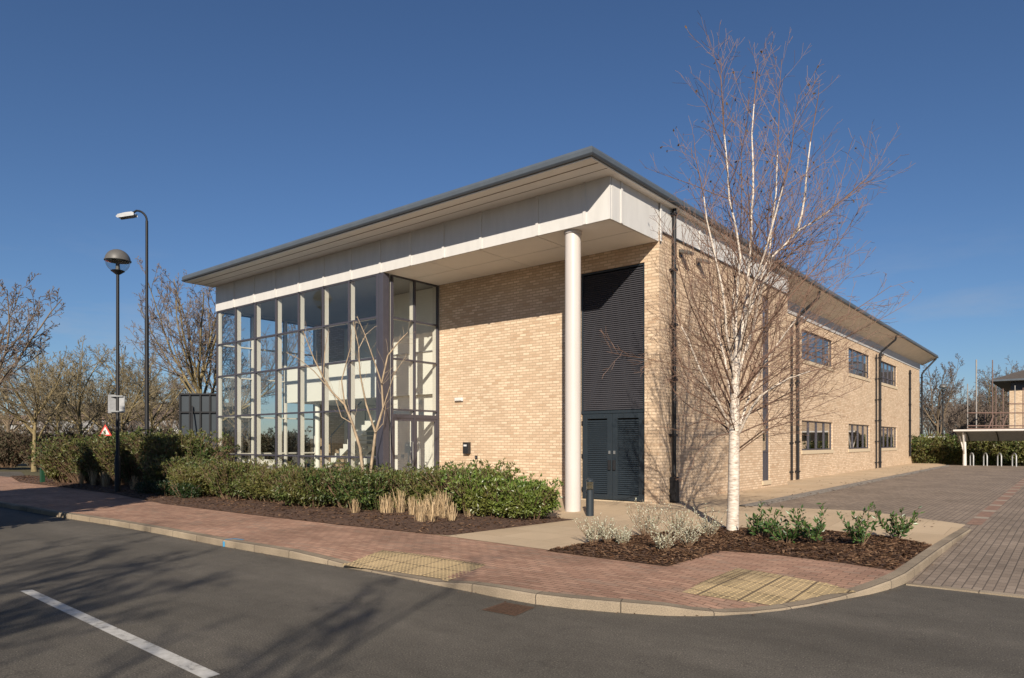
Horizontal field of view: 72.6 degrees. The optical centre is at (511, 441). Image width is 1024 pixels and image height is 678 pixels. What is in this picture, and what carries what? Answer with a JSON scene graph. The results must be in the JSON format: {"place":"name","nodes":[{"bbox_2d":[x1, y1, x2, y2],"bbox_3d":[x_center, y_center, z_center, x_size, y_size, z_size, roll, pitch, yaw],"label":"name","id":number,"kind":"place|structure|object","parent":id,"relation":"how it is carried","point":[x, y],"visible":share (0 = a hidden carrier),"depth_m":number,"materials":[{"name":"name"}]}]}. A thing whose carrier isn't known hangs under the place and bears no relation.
{"place":"outdoors","nodes":[
{"label":"outdoors","id":0,"kind":"place"},
{"bbox_2d":[0,472,23,476],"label":"side road","id":1,"kind":"structure","parent":0,"point":[6,474],"depth_m":36.85,"materials":[{"name":"grey asphalt"}]},
{"bbox_2d":[0,399,34,434],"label":"bare tree","id":2,"kind":"object","parent":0,"point":[4,428],"visible":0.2,"depth_m":72.48,"materials":[{"name":"plant"}]},
{"bbox_2d":[242,459,286,469],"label":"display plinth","id":3,"kind":"structure","parent":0,"point":[271,463],"depth_m":25.55,"materials":[{"name":"white"}]},
{"bbox_2d":[0,476,904,608],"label":"pavement","id":4,"kind":"structure","parent":0,"point":[538,569],"depth_m":9.93,"materials":[{"name":"red brick"}]},
{"bbox_2d":[10,475,572,534],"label":"bark mulch","id":5,"kind":"object","parent":4,"relation":"on","point":[278,505],"visible":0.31,"depth_m":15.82,"materials":[{"name":"brown wood"}]},
{"bbox_2d":[40,445,45,481],"bbox_3d":[-18.115,0.850,26.887,0.170,1.500,0.170,0,0,39],"label":"green post","id":6,"kind":"object","parent":5,"relation":"on","point":[42,476],"visible":0.41,"depth_m":26.83,"materials":[{"name":"paint"}]},
{"bbox_2d":[70,467,84,483],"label":"grass tuft","id":7,"kind":"object","parent":5,"relation":"on","point":[80,480],"visible":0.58,"depth_m":25.39,"materials":[{"name":"plant"}]},
{"bbox_2d":[88,468,97,484],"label":"grass tuft","id":8,"kind":"object","parent":5,"relation":"on","point":[93,480],"visible":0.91,"depth_m":24.87,"materials":[{"name":"plant"}]},
{"bbox_2d":[100,472,111,486],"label":"grass tuft","id":9,"kind":"object","parent":5,"relation":"on","point":[104,482],"visible":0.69,"depth_m":23.87,"materials":[{"name":"plant"}]},
{"bbox_2d":[104,249,131,491],"bbox_3d":[-12.366,-2.194,21.862,0.766,7.688,0.766,0,0,39],"label":"street lamp","id":10,"kind":"object","parent":5,"relation":"on","point":[117,257],"visible":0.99,"depth_m":21.81,"materials":[{"name":"black metal"}]},
{"bbox_2d":[108,394,124,412],"bbox_3d":[-12.394,-1.196,21.865,0.495,0.580,0.159,0,0,-1],"label":"road sign","id":11,"kind":"object","parent":10,"relation":"attached to","point":[111,403],"visible":1,"depth_m":21.85,"materials":[{"name":"metal"}]},
{"bbox_2d":[19,425,239,484],"bbox_3d":[-13.914,0.513,25.271,9.323,2.221,3.604,0,0,25],"label":"laurel hedge","id":12,"kind":"object","parent":5,"relation":"on","point":[88,454],"visible":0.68,"depth_m":24.45,"materials":[{"name":"green plant"}]},
{"bbox_2d":[116,210,148,433],"bbox_3d":[-14.657,-3.650,27.000,1.237,10.700,0.280,0,0,0],"label":"street lamp","id":13,"kind":"object","parent":5,"relation":"on","point":[126,215],"visible":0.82,"depth_m":26.95,"materials":[{"name":"black metal"}]},
{"bbox_2d":[127,477,203,497],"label":"shrub","id":14,"kind":"object","parent":5,"relation":"on","point":[163,488],"visible":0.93,"depth_m":19.91,"materials":[{"name":"green plant"}]},
{"bbox_2d":[132,452,407,510],"bbox_3d":[-6.914,0.953,18.758,10.968,1.348,2.733,0,0,39],"label":"laurel hedge","id":15,"kind":"object","parent":5,"relation":"on","point":[312,486],"visible":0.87,"depth_m":17.21,"materials":[{"name":"green plant"}]},
{"bbox_2d":[286,317,415,472],"bbox_3d":[-3.720,-0.893,16.237,2.948,4.071,0.852,0,0,-17],"label":"young tree","id":16,"kind":"object","parent":5,"relation":"on","point":[376,429],"visible":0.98,"depth_m":16.20,"materials":[{"name":"beige plant"}]},
{"bbox_2d":[346,499,363,512],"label":"grass tuft","id":17,"kind":"object","parent":5,"relation":"on","point":[354,506],"visible":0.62,"depth_m":15.16,"materials":[{"name":"plant"}]},
{"bbox_2d":[373,496,388,512],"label":"grass tuft","id":18,"kind":"object","parent":5,"relation":"on","point":[382,504],"visible":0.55,"depth_m":15.15,"materials":[{"name":"plant"}]},
{"bbox_2d":[383,493,397,512],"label":"grass tuft","id":19,"kind":"object","parent":5,"relation":"on","point":[388,506],"visible":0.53,"depth_m":15.15,"materials":[{"name":"plant"}]},
{"bbox_2d":[392,489,407,512],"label":"grass tuft","id":20,"kind":"object","parent":5,"relation":"on","point":[399,508],"visible":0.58,"depth_m":15.17,"materials":[{"name":"plant"}]},
{"bbox_2d":[406,497,417,514],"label":"grass tuft","id":21,"kind":"object","parent":5,"relation":"on","point":[412,510],"visible":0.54,"depth_m":14.76,"materials":[{"name":"plant"}]},
{"bbox_2d":[414,500,426,521],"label":"grass tuft","id":22,"kind":"object","parent":5,"relation":"on","point":[421,515],"visible":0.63,"depth_m":13.57,"materials":[{"name":"plant"}]},
{"bbox_2d":[414,494,431,515],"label":"grass tuft","id":23,"kind":"object","parent":5,"relation":"on","point":[425,503],"visible":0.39,"depth_m":14.74,"materials":[{"name":"plant"}]},
{"bbox_2d":[425,498,440,521],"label":"grass tuft","id":24,"kind":"object","parent":5,"relation":"on","point":[432,514],"visible":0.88,"depth_m":13.72,"materials":[{"name":"plant"}]},
{"bbox_2d":[430,493,444,515],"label":"grass tuft","id":25,"kind":"object","parent":5,"relation":"on","point":[436,503],"visible":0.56,"depth_m":14.59,"materials":[{"name":"plant"}]},
{"bbox_2d":[437,489,453,517],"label":"grass tuft","id":26,"kind":"object","parent":5,"relation":"on","point":[444,511],"visible":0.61,"depth_m":14.27,"materials":[{"name":"plant"}]},
{"bbox_2d":[362,458,531,511],"bbox_3d":[-1.751,0.987,15.840,4.617,1.282,2.285,0,0,39],"label":"laurel hedge","id":27,"kind":"object","parent":5,"relation":"on","point":[420,483],"visible":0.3,"depth_m":15.41,"materials":[{"name":"green plant"}]},
{"bbox_2d":[444,502,459,520],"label":"grass tuft","id":28,"kind":"object","parent":5,"relation":"on","point":[452,515],"visible":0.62,"depth_m":13.73,"materials":[{"name":"plant"}]},
{"bbox_2d":[436,459,563,519],"bbox_3d":[-0.361,0.989,14.434,3.048,1.252,2.195,0,0,39],"label":"laurel bush","id":29,"kind":"object","parent":5,"relation":"on","point":[519,497],"visible":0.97,"depth_m":14.02,"materials":[{"name":"green plant"}]},
{"bbox_2d":[341,550,485,580],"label":"tactile paving","id":30,"kind":"structure","parent":4,"relation":"on","point":[420,565],"depth_m":9.32,"materials":[{"name":"yellow concrete"}]},
{"bbox_2d":[683,568,855,604],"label":"tactile paving","id":31,"kind":"structure","parent":4,"relation":"on","point":[752,586],"depth_m":7.79,"materials":[{"name":"yellow concrete"}]},
{"bbox_2d":[0,456,913,562],"bbox_3d":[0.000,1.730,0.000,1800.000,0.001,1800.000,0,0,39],"label":"ground","id":32,"kind":"structure","parent":0,"point":[24,469],"depth_m":45.45,"materials":[{"name":"brown soil"}]},
{"bbox_2d":[0,371,56,432],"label":"bare tree","id":33,"kind":"object","parent":32,"relation":"on","point":[8,424],"visible":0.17,"depth_m":62.26,"materials":[{"name":"brown plant"}]},
{"bbox_2d":[0,272,65,395],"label":"bare tree","id":34,"kind":"object","parent":32,"relation":"on","point":[3,359],"visible":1,"depth_m":32.67,"materials":[{"name":"brown plant"}]},
{"bbox_2d":[9,405,64,433],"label":"bare tree","id":35,"kind":"object","parent":32,"relation":"on","point":[43,424],"visible":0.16,"depth_m":79.14,"materials":[{"name":"brown plant"}]},
{"bbox_2d":[0,345,83,471],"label":"bare tree","id":36,"kind":"object","parent":32,"relation":"on","point":[37,409],"visible":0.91,"depth_m":39.88,"materials":[{"name":"brown plant"}]},
{"bbox_2d":[0,425,107,468],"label":"scrub thicket","id":37,"kind":"object","parent":32,"relation":"on","point":[12,446],"visible":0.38,"depth_m":42.36,"materials":[{"name":"plant"}]},
{"bbox_2d":[9,361,104,433],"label":"bare tree","id":38,"kind":"object","parent":32,"relation":"on","point":[57,423],"visible":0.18,"depth_m":69.74,"materials":[{"name":"brown plant"}]},
{"bbox_2d":[39,408,90,433],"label":"bare tree","id":39,"kind":"object","parent":32,"relation":"on","point":[68,424],"visible":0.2,"depth_m":81.80,"materials":[{"name":"plant"}]},
{"bbox_2d":[1,335,166,436],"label":"bare tree","id":40,"kind":"object","parent":32,"relation":"on","point":[81,399],"visible":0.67,"depth_m":43.95,"materials":[{"name":"brown plant"}]},
{"bbox_2d":[51,367,133,428],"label":"bare tree","id":41,"kind":"object","parent":32,"relation":"on","point":[102,386],"visible":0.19,"depth_m":77.82,"materials":[{"name":"brown plant"}]},
{"bbox_2d":[99,425,111,435],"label":"warning sign","id":42,"kind":"object","parent":32,"relation":"on","point":[106,430],"visible":0.56,"depth_m":41.99,"materials":[{"name":"white metal"}]},
{"bbox_2d":[72,397,143,434],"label":"bare tree","id":43,"kind":"object","parent":32,"relation":"on","point":[104,422],"visible":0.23,"depth_m":73.66,"materials":[{"name":"brown plant"}]},
{"bbox_2d":[32,340,196,430],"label":"bare tree","id":44,"kind":"object","parent":32,"relation":"on","point":[138,397],"visible":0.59,"depth_m":51.83,"materials":[{"name":"brown plant"}]},
{"bbox_2d":[20,410,249,440],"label":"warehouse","id":45,"kind":"structure","parent":32,"relation":"on","point":[128,431],"depth_m":83.00,"materials":[{"name":"grey metal"}]},
{"bbox_2d":[55,403,249,438],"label":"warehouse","id":46,"kind":"structure","parent":32,"relation":"on","point":[172,406],"depth_m":105.35,"materials":[{"name":"metal"}]},
{"bbox_2d":[131,396,178,433],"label":"bare tree","id":47,"kind":"object","parent":32,"relation":"on","point":[167,423],"visible":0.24,"depth_m":73.59,"materials":[{"name":"brown plant"}]},
{"bbox_2d":[108,352,203,432],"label":"bare tree","id":48,"kind":"object","parent":32,"relation":"on","point":[152,417],"visible":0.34,"depth_m":59.87,"materials":[{"name":"brown plant"}]},
{"bbox_2d":[2,422,312,463],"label":"scrub thicket","id":49,"kind":"object","parent":32,"relation":"on","point":[267,444],"visible":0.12,"depth_m":49.32,"materials":[{"name":"plant"}]},
{"bbox_2d":[123,372,202,427],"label":"bare tree","id":50,"kind":"object","parent":32,"relation":"on","point":[161,423],"visible":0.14,"depth_m":79.57,"materials":[{"name":"brown plant"}]},
{"bbox_2d":[179,393,215,448],"bbox_3d":[-14.807,-0.306,32.391,1.832,3.992,1.258,0,0,0],"label":"site board","id":51,"kind":"object","parent":32,"relation":"on","point":[197,411],"visible":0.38,"depth_m":32.98,"materials":[{"name":"paint"}]},
{"bbox_2d":[124,256,312,421],"bbox_3d":[-14.774,-3.859,36.511,9.942,11.128,8.720,0,0,-24],"label":"bare tree","id":52,"kind":"object","parent":32,"relation":"on","point":[203,350],"visible":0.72,"depth_m":35.38,"materials":[{"name":"brown plant"}]},
{"bbox_2d":[175,341,272,427],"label":"bare tree","id":53,"kind":"object","parent":32,"relation":"on","point":[232,405],"visible":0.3,"depth_m":59.74,"materials":[{"name":"brown plant"}]},
{"bbox_2d":[223,404,249,439],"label":"bare tree","id":54,"kind":"object","parent":32,"relation":"on","point":[243,420],"visible":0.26,"depth_m":89.13,"materials":[{"name":"brown plant"}]},
{"bbox_2d":[938,384,946,436],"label":"street lamp","id":55,"kind":"object","parent":32,"relation":"on","point":[942,386],"visible":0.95,"depth_m":56.96,"materials":[{"name":"grey metal"}]},
{"bbox_2d":[920,390,968,436],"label":"bare tree","id":56,"kind":"object","parent":32,"relation":"on","point":[935,409],"visible":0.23,"depth_m":83.15,"materials":[{"name":"brown plant"}]},
{"bbox_2d":[920,399,968,436],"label":"bare tree","id":57,"kind":"object","parent":32,"relation":"on","point":[959,401],"visible":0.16,"depth_m":87.14,"materials":[{"name":"brown plant"}]},
{"bbox_2d":[920,353,975,436],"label":"bare tree","id":58,"kind":"object","parent":32,"relation":"on","point":[946,394],"visible":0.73,"depth_m":67.54,"materials":[{"name":"brown plant"}]},
{"bbox_2d":[933,402,990,436],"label":"bare tree","id":59,"kind":"object","parent":32,"relation":"on","point":[958,421],"visible":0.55,"depth_m":79.36,"materials":[{"name":"brown plant"}]},
{"bbox_2d":[910,432,1023,465],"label":"laurel hedge","id":60,"kind":"object","parent":32,"relation":"on","point":[947,450],"visible":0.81,"depth_m":43.29,"materials":[{"name":"green plant"}]},
{"bbox_2d":[935,390,1008,434],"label":"bare tree","id":61,"kind":"object","parent":32,"relation":"on","point":[989,420],"visible":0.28,"depth_m":85.53,"materials":[{"name":"brown plant"}]},
{"bbox_2d":[936,357,1023,426],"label":"bare tree","id":62,"kind":"object","parent":32,"relation":"on","point":[987,384],"visible":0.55,"depth_m":91.03,"materials":[{"name":"brown plant"}]},
{"bbox_2d":[956,390,1008,428],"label":"bare tree","id":63,"kind":"object","parent":32,"relation":"on","point":[973,408],"visible":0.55,"depth_m":79.64,"materials":[{"name":"brown plant"}]},
{"bbox_2d":[975,392,1008,427],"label":"bare tree","id":64,"kind":"object","parent":32,"relation":"on","point":[989,401],"visible":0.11,"depth_m":89.58,"materials":[{"name":"brown plant"}]},
{"bbox_2d":[966,360,1023,428],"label":"scaffolding","id":65,"kind":"object","parent":32,"relation":"on","point":[995,425],"visible":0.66,"depth_m":54.49,"materials":[{"name":"metal"}]},
{"bbox_2d":[0,507,1023,677],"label":"road","id":66,"kind":"structure","parent":0,"point":[224,612],"depth_m":6.35,"materials":[{"name":"grey asphalt"}]},
{"bbox_2d":[21,590,218,677],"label":"white road marking","id":67,"kind":"object","parent":66,"relation":"on","point":[180,662],"visible":1,"depth_m":5.98,"materials":[{"name":"paint"}]},
{"bbox_2d":[0,501,970,615],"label":"kerb","id":68,"kind":"structure","parent":66,"relation":"on","point":[906,572],"depth_m":8.04,"materials":[{"name":"concrete"}]},
{"bbox_2d":[5,467,976,619],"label":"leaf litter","id":69,"kind":"object","parent":66,"relation":"on","point":[749,506],"visible":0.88,"depth_m":13.87,"materials":[{"name":"brown plant"}]},
{"bbox_2d":[482,602,533,615],"bbox_3d":[-0.024,1.691,7.083,0.431,0.006,0.410,0,0,35],"label":"drain grate","id":70,"kind":"object","parent":66,"relation":"on","point":[510,608],"visible":1,"depth_m":7.07,"materials":[{"name":"brown metal"}]},
{"bbox_2d":[906,582,1023,597],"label":"paving edge","id":71,"kind":"object","parent":66,"relation":"on","point":[967,590],"visible":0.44,"depth_m":7.92,"materials":[{"name":"concrete"}]},
{"bbox_2d":[0,0,1023,440],"label":"sky","id":72,"kind":"structure","parent":0,"point":[237,128],"materials":[{"name":"blue"}]},
{"bbox_2d":[181,146,938,511],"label":"office building","id":73,"kind":"structure","parent":0,"point":[507,296],"depth_m":19.60,"materials":[{"name":"brick"}]},
{"bbox_2d":[367,427,375,467],"bbox_3d":[-5.529,0.435,28.136,0.950,2.070,0.080,0,0,39],"label":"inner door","id":74,"kind":"structure","parent":73,"relation":"in","point":[370,428],"depth_m":28.25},
{"bbox_2d":[463,442,470,453],"bbox_3d":[-1.329,0.176,20.413,0.220,0.340,0.125,0,0,39],"label":"letter box","id":75,"kind":"object","parent":73,"relation":"attached to","point":[466,447],"visible":1,"depth_m":20.35,"materials":[{"name":"plastic"}]},
{"bbox_2d":[581,414,611,499],"bbox_3d":[2.154,0.365,17.683,0.890,2.150,0.090,0,0,39],"label":"louvre door","id":76,"kind":"structure","parent":73,"relation":"in","point":[597,434],"depth_m":17.68,"materials":[{"name":"paint"}]},
{"bbox_2d":[612,413,644,501],"bbox_3d":[2.851,0.365,17.111,0.890,2.150,0.090,0,0,39],"label":"louvre door","id":77,"kind":"structure","parent":73,"relation":"in","point":[628,448],"depth_m":17.12,"materials":[{"name":"paint"}]},
{"bbox_2d":[679,249,693,256],"bbox_3d":[4.320,-4.705,17.289,0.335,0.182,0.220,0,0,39],"label":"flood light","id":78,"kind":"object","parent":73,"relation":"attached to","point":[681,251],"visible":0.78,"depth_m":17.26,"materials":[{"name":"plastic"}]},
{"bbox_2d":[762,297,771,484],"bbox_3d":[8.009,-1.637,22.177,0.240,5.981,0.735,0,0,39],"label":"strip window","id":79,"kind":"structure","parent":73,"relation":"in","point":[765,443],"depth_m":22.28,"materials":[{"name":"glass"}]},
{"bbox_2d":[801,420,833,453],"bbox_3d":[12.614,-0.184,28.855,0.185,1.328,4.423,0,0,39],"label":"window","id":80,"kind":"structure","parent":73,"relation":"in","point":[818,441],"depth_m":28.83,"materials":[{"name":"glass"}]},
{"bbox_2d":[801,330,833,371],"bbox_3d":[12.614,-3.749,28.855,0.185,1.338,4.423,0,0,39],"label":"window","id":81,"kind":"structure","parent":73,"relation":"in","point":[819,343],"depth_m":28.84,"materials":[{"name":"glass"}]},
{"bbox_2d":[848,424,870,451],"bbox_3d":[16.976,-0.184,34.169,0.185,1.328,4.236,0,0,39],"label":"window","id":82,"kind":"structure","parent":73,"relation":"in","point":[858,434],"depth_m":34.17,"materials":[{"name":"glass"}]},
{"bbox_2d":[848,348,870,381],"bbox_3d":[16.976,-3.749,34.169,0.185,1.338,4.236,0,0,39],"label":"window","id":83,"kind":"structure","parent":73,"relation":"in","point":[862,370],"depth_m":34.17,"materials":[{"name":"glass"}]},
{"bbox_2d":[881,426,897,450],"bbox_3d":[21.242,-0.184,39.367,0.185,1.328,4.246,0,0,39],"label":"window","id":84,"kind":"structure","parent":73,"relation":"in","point":[888,434],"depth_m":39.60,"materials":[{"name":"glass"}]},
{"bbox_2d":[881,361,897,389],"bbox_3d":[21.242,-3.749,39.367,0.185,1.338,4.246,0,0,39],"label":"window","id":85,"kind":"structure","parent":73,"relation":"in","point":[888,372],"depth_m":39.60,"materials":[{"name":"glass"}]},
{"bbox_2d":[436,463,964,549],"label":"path","id":86,"kind":"structure","parent":0,"point":[550,535],"depth_m":14.26,"materials":[{"name":"beige concrete"}]},
{"bbox_2d":[586,478,593,515],"bbox_3d":[1.672,1.176,14.957,0.176,0.820,0.176,0,0,39],"label":"bollard light","id":87,"kind":"object","parent":86,"relation":"on","point":[589,502],"visible":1,"depth_m":14.89,"materials":[{"name":"paint"}]},
{"bbox_2d":[546,525,931,569],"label":"bark mulch","id":88,"kind":"object","parent":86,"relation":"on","point":[881,549],"visible":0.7,"depth_m":10.19,"materials":[{"name":"brown wood"}]},
{"bbox_2d":[572,513,609,542],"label":"silver shrub","id":89,"kind":"object","parent":88,"relation":"on","point":[590,538],"visible":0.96,"depth_m":10.74,"materials":[{"name":"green plant"}]},
{"bbox_2d":[595,517,619,541],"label":"silver shrub","id":90,"kind":"object","parent":88,"relation":"on","point":[609,536],"visible":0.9,"depth_m":10.69,"materials":[{"name":"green plant"}]},
{"bbox_2d":[611,525,633,544],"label":"silver shrub","id":91,"kind":"object","parent":88,"relation":"on","point":[625,537],"visible":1,"depth_m":10.45,"materials":[{"name":"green plant"}]},
{"bbox_2d":[625,498,669,534],"bbox_3d":[2.223,1.243,11.656,0.733,0.641,0.586,0,0,-16],"label":"silver shrub","id":92,"kind":"object","parent":88,"relation":"on","point":[642,531],"visible":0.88,"depth_m":11.54,"materials":[{"name":"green plant"}]},
{"bbox_2d":[647,518,687,550],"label":"silver shrub","id":93,"kind":"object","parent":88,"relation":"on","point":[667,546],"visible":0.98,"depth_m":9.77,"materials":[{"name":"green plant"}]},
{"bbox_2d":[655,502,694,535],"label":"silver shrub","id":94,"kind":"object","parent":88,"relation":"on","point":[677,523],"visible":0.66,"depth_m":11.16,"materials":[{"name":"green plant"}]},
{"bbox_2d":[667,515,707,546],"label":"silver shrub","id":95,"kind":"object","parent":88,"relation":"on","point":[689,540],"visible":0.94,"depth_m":10.31,"materials":[{"name":"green plant"}]},
{"bbox_2d":[690,503,727,536],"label":"silver shrub","id":96,"kind":"object","parent":88,"relation":"on","point":[715,528],"visible":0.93,"depth_m":11.21,"materials":[{"name":"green plant"}]},
{"bbox_2d":[599,10,920,530],"bbox_3d":[4.369,-2.956,12.333,4.829,9.236,5.605,0,0,39],"label":"birch tree","id":97,"kind":"object","parent":88,"relation":"on","point":[736,363],"visible":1,"depth_m":11.91,"materials":[{"name":"white plant"}]},
{"bbox_2d":[745,501,787,536],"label":"green shrub","id":98,"kind":"object","parent":88,"relation":"on","point":[759,522],"visible":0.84,"depth_m":11.22,"materials":[{"name":"green plant"}]},
{"bbox_2d":[764,519,802,543],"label":"green shrub","id":99,"kind":"object","parent":88,"relation":"on","point":[777,533],"visible":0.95,"depth_m":10.70,"materials":[{"name":"green plant"}]},
{"bbox_2d":[786,502,826,542],"bbox_3d":[4.447,1.211,10.535,0.610,0.639,0.697,0,0,26],"label":"green shrub","id":100,"kind":"object","parent":88,"relation":"on","point":[817,532],"visible":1,"depth_m":10.52,"materials":[{"name":"green plant"}]},
{"bbox_2d":[837,503,879,544],"bbox_3d":[5.248,1.218,10.382,0.648,0.648,0.680,0,0,10],"label":"green shrub","id":101,"kind":"object","parent":88,"relation":"on","point":[860,536],"visible":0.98,"depth_m":10.30,"materials":[{"name":"green plant"}]},
{"bbox_2d":[871,502,923,538],"bbox_3d":[6.104,1.251,11.090,0.631,0.614,0.649,0,0,-39],"label":"green shrub","id":102,"kind":"object","parent":88,"relation":"on","point":[903,528],"visible":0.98,"depth_m":11.05,"materials":[{"name":"green plant"}]},
{"bbox_2d":[739,465,948,506],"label":"path kerb","id":103,"kind":"structure","parent":86,"relation":"on","point":[785,498],"depth_m":20.92,"materials":[{"name":"grey concrete"}]},
{"bbox_2d":[761,465,1023,594],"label":"car park","id":104,"kind":"structure","parent":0,"point":[988,555],"depth_m":15.88,"materials":[{"name":"grey brick"}]},
{"bbox_2d":[953,429,1023,465],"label":"cycle shelter","id":105,"kind":"object","parent":104,"relation":"on","point":[969,435],"visible":0.97,"depth_m":40.96,"materials":[{"name":"white paint"}]},
{"bbox_2d":[968,478,1023,524],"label":"bay marking","id":106,"kind":"object","parent":104,"relation":"on","point":[983,514],"visible":0.99,"depth_m":16.04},
{"bbox_2d":[990,370,1023,427],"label":"neighbouring building","id":107,"kind":"structure","parent":0,"point":[1007,383],"depth_m":61.18,"materials":[{"name":"brick"}]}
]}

